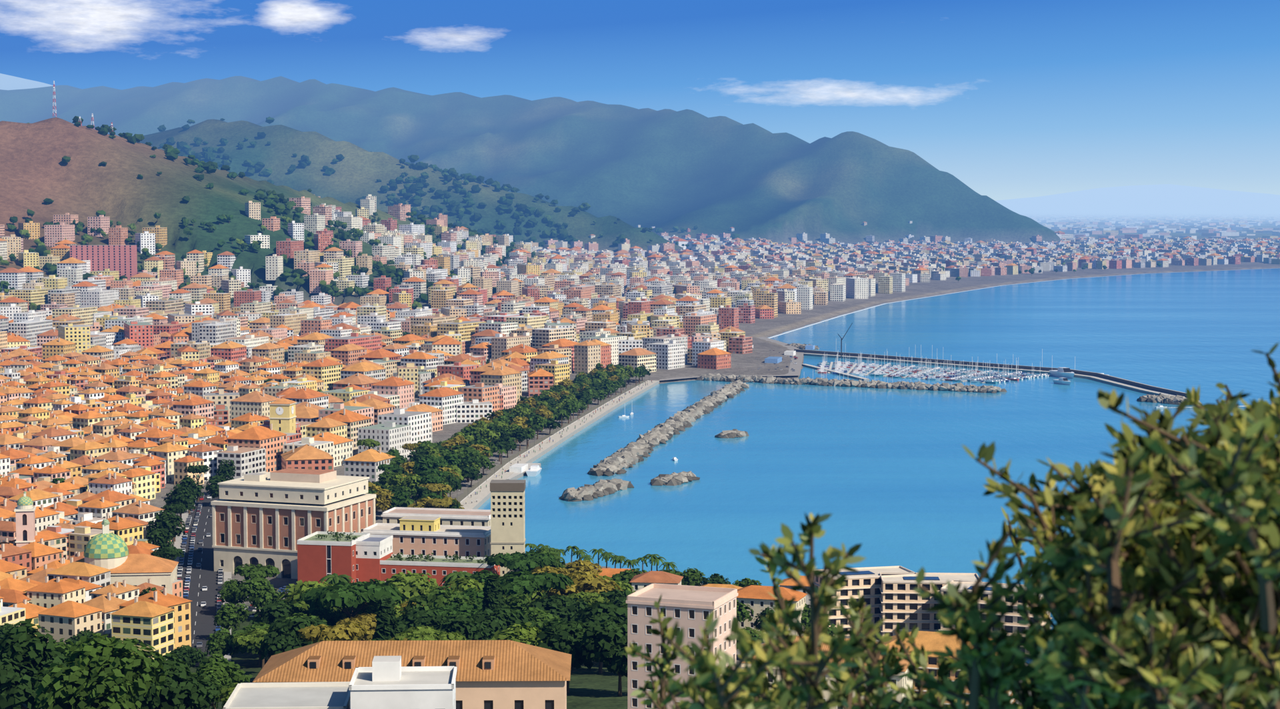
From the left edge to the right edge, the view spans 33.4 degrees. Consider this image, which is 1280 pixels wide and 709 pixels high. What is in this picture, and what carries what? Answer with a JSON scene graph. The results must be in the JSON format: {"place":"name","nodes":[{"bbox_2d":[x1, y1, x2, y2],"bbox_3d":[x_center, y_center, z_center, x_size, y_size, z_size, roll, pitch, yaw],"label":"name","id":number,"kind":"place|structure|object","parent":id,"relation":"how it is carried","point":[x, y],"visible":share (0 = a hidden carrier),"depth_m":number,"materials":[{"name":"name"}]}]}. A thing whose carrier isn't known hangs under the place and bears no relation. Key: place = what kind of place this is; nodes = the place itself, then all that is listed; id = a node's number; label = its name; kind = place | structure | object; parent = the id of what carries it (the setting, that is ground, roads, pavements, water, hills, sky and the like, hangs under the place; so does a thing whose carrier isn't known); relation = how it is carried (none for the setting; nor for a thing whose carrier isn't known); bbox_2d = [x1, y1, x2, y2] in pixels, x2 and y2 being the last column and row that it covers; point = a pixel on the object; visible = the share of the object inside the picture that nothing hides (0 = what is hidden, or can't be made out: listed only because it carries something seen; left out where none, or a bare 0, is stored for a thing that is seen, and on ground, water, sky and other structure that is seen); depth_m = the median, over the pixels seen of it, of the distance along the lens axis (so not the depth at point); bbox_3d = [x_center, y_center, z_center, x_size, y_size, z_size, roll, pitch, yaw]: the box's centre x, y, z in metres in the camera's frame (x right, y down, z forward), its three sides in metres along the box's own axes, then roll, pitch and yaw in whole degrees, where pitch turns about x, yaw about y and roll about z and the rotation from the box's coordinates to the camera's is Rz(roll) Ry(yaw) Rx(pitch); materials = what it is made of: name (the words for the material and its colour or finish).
{"place":"outdoors","nodes":[
{"label":"outdoors","id":0,"kind":"place"},
{"bbox_2d":[174,494,283,665],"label":"street","id":1,"kind":"structure","parent":0,"point":[203,625],"depth_m":825.96,"materials":[{"name":"grey asphalt"}]},
{"bbox_2d":[0,73,1279,708],"bbox_3d":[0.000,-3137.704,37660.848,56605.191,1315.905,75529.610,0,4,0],"label":"terrain","id":2,"kind":"structure","parent":0,"point":[664,169],"depth_m":6518.85,"materials":[{"name":"green plant"}]},
{"bbox_2d":[52,80,112,132],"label":"antenna masts","id":3,"kind":"object","parent":2,"relation":"on","point":[53,103],"visible":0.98,"depth_m":2983.71,"materials":[{"name":"metal"}]},
{"bbox_2d":[14,244,1052,708],"bbox_3d":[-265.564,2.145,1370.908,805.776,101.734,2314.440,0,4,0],"label":"buildings","id":4,"kind":"structure","parent":2,"relation":"on","point":[280,519],"depth_m":728.49,"materials":[{"name":"beige concrete"}]},
{"bbox_2d":[0,116,1161,708],"bbox_3d":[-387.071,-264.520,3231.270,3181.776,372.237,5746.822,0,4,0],"label":"trees","id":5,"kind":"object","parent":2,"relation":"on","point":[546,596],"visible":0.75,"depth_m":689.19,"materials":[{"name":"green plant"}]},
{"bbox_2d":[0,194,1279,658],"bbox_3d":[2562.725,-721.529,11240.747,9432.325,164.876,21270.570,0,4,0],"label":"city buildings","id":6,"kind":"structure","parent":2,"relation":"on","point":[124,400],"depth_m":1925.32,"materials":[{"name":"tile"}]},
{"bbox_2d":[0,0,1279,200],"label":"sky","id":7,"kind":"structure","parent":0,"point":[1010,99],"materials":[{"name":"blue"}]},
{"bbox_2d":[456,268,1274,509],"bbox_3d":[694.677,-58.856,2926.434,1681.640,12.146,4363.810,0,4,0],"label":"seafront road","id":8,"kind":"structure","parent":0,"point":[512,467],"depth_m":1708.96,"materials":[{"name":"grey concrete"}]},
{"bbox_2d":[177,350,797,653],"bbox_3d":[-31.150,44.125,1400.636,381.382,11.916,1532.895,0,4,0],"label":"cars","id":9,"kind":"object","parent":8,"relation":"on","point":[251,607],"visible":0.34,"depth_m":852.01,"materials":[{"name":"paint"}]},
{"bbox_2d":[477,268,1279,663],"bbox_3d":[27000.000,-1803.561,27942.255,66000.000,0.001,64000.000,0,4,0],"label":"sea","id":10,"kind":"structure","parent":0,"point":[889,477],"depth_m":1437.34,"materials":[{"name":"blue liquid"}]},
{"bbox_2d":[525,322,1167,475],"bbox_3d":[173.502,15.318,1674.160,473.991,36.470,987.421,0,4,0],"label":"boats","id":11,"kind":"object","parent":10,"relation":"on","point":[1063,374],"visible":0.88,"depth_m":1882.67,"materials":[{"name":"paint"}]},
{"bbox_2d":[558,342,1201,501],"bbox_3d":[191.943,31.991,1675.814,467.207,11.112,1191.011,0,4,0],"label":"breakwater rock","id":12,"kind":"object","parent":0,"point":[631,454],"visible":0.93,"depth_m":1463.65,"materials":[{"name":"grey stone"}]},
{"bbox_2d":[621,342,1279,708],"bbox_3d":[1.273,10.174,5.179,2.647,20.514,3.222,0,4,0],"label":"bush","id":13,"kind":"object","parent":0,"point":[1161,589],"visible":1,"depth_m":3.64,"materials":[{"name":"green plant"}]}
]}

